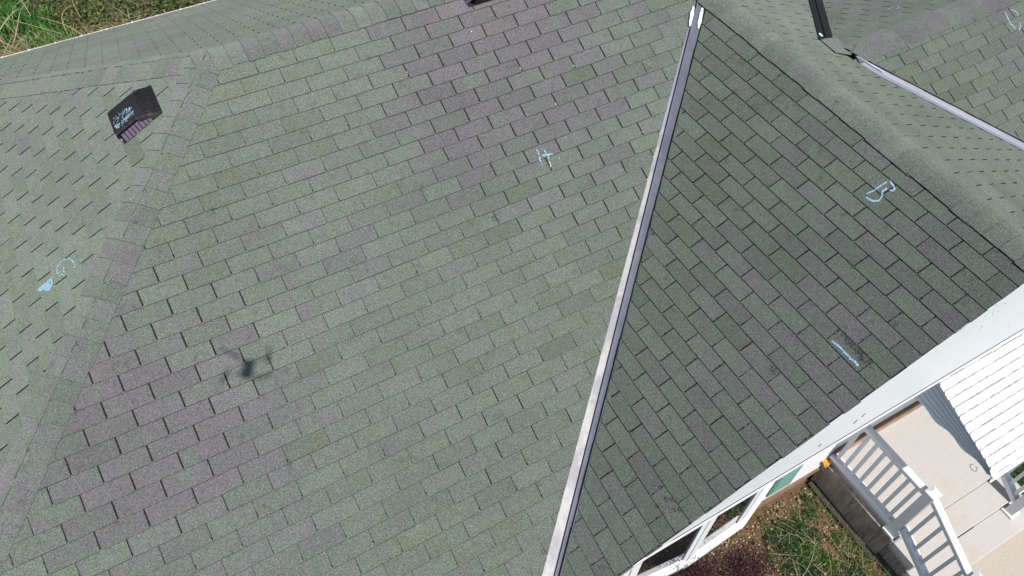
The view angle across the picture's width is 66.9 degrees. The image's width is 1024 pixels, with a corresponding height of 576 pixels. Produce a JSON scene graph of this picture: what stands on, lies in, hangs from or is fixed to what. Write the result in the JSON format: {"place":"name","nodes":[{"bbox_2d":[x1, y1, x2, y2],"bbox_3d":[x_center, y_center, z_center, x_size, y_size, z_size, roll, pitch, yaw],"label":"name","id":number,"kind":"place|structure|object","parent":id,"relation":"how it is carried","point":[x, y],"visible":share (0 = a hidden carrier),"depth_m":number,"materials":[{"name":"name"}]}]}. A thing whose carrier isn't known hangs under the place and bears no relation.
{"place":"outdoors","nodes":[
{"label":"outdoors","id":0,"kind":"place"},
{"bbox_2d":[0,0,76,56],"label":"tall green grass","id":1,"kind":"structure","parent":0,"point":[15,14],"depth_m":14.00,"materials":[{"name":"green plant"}]},
{"bbox_2d":[0,0,157,56],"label":"dry brambles","id":2,"kind":"object","parent":1,"relation":"on","point":[12,45],"visible":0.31,"depth_m":13.66,"materials":[{"name":"brown plant"}]},
{"bbox_2d":[0,0,1023,493],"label":"ground","id":3,"kind":"structure","parent":0,"point":[116,8],"depth_m":14.76,"materials":[{"name":"green plant"}]},
{"bbox_2d":[25,0,211,36],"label":"olive groundcover","id":4,"kind":"object","parent":3,"relation":"on","point":[100,14],"visible":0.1,"depth_m":14.46,"materials":[{"name":"green plant"}]},
{"bbox_2d":[0,0,1023,575],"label":"house","id":5,"kind":"structure","parent":3,"relation":"on","point":[486,288],"depth_m":5.75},
{"bbox_2d":[107,85,162,143],"bbox_3d":[-2.847,-1.315,5.863,0.373,0.192,0.378,-23,57,-18],"label":"roof vent","id":6,"kind":"object","parent":5,"relation":"on","point":[131,115],"visible":1,"depth_m":5.78,"materials":[{"name":"black plastic"}]},
{"bbox_2d":[465,0,492,7],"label":"roof vent","id":7,"kind":"object","parent":5,"relation":"on","point":[470,3],"visible":1,"depth_m":6.45,"materials":[{"name":"black plastic"}]},
{"bbox_2d":[624,482,773,575],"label":"bow window","id":8,"kind":"structure","parent":5,"relation":"in","point":[682,553],"depth_m":7.19,"materials":[{"name":"white plastic"}]},
{"bbox_2d":[822,458,831,467],"bbox_3d":[3.529,1.950,8.709,0.104,0.057,0.092,-31,59,-22],"label":"dry leaf","id":9,"kind":"object","parent":5,"relation":"on","point":[826,462],"visible":1,"depth_m":8.70,"materials":[{"name":"orange plant"}]},
{"bbox_2d":[914,332,1023,482],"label":"awning","id":10,"kind":"object","parent":5,"relation":"attached to","point":[975,409],"visible":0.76,"depth_m":6.87,"materials":[{"name":"white paint"}]},
{"bbox_2d":[672,478,886,575],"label":"garden bed","id":11,"kind":"object","parent":3,"relation":"on","point":[797,489],"visible":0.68,"depth_m":8.78,"materials":[{"name":"soil"}]},
{"bbox_2d":[671,534,788,575],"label":"barberry bush","id":12,"kind":"object","parent":11,"relation":"on","point":[743,568],"visible":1,"depth_m":7.43,"materials":[{"name":"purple plant"}]},
{"bbox_2d":[685,483,891,575],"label":"grass","id":13,"kind":"structure","parent":11,"relation":"on","point":[824,550],"depth_m":8.63,"materials":[{"name":"green plant"}]},
{"bbox_2d":[698,489,880,575],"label":"straw litter","id":14,"kind":"object","parent":11,"relation":"on","point":[780,511],"visible":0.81,"depth_m":8.67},
{"bbox_2d":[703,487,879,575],"bbox_3d":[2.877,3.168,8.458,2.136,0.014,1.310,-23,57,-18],"label":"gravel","id":15,"kind":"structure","parent":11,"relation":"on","point":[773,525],"depth_m":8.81,"materials":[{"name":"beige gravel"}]},
{"bbox_2d":[760,493,866,575],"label":"broadleaf weeds","id":16,"kind":"object","parent":11,"relation":"on","point":[794,549],"visible":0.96,"depth_m":8.63,"materials":[{"name":"green plant"}]},
{"bbox_2d":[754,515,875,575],"bbox_3d":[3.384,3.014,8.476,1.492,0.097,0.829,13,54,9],"label":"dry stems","id":17,"kind":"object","parent":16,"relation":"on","point":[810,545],"visible":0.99,"depth_m":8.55,"materials":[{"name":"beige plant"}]},
{"bbox_2d":[807,406,1023,575],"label":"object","id":18,"kind":"structure","parent":3,"relation":"on","point":[924,446],"depth_m":8.66,"materials":[{"name":"concrete"}]},
{"bbox_2d":[829,424,982,575],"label":"porch railing","id":19,"kind":"object","parent":18,"relation":"on","point":[893,528],"visible":0.96,"depth_m":7.91,"materials":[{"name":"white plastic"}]},
{"bbox_2d":[1000,461,1023,519],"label":"porch railing","id":20,"kind":"object","parent":18,"relation":"on","point":[1009,510],"visible":0.26,"depth_m":8.61,"materials":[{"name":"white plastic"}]},
{"bbox_2d":[961,529,1023,575],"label":"walkway","id":21,"kind":"structure","parent":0,"point":[1005,558],"depth_m":8.61,"materials":[{"name":"beige concrete"}]},
{"bbox_2d":[1010,463,1023,494],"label":"lawn grass","id":22,"kind":"structure","parent":0,"point":[1020,482],"depth_m":9.18,"materials":[{"name":"green plant"}]}
]}

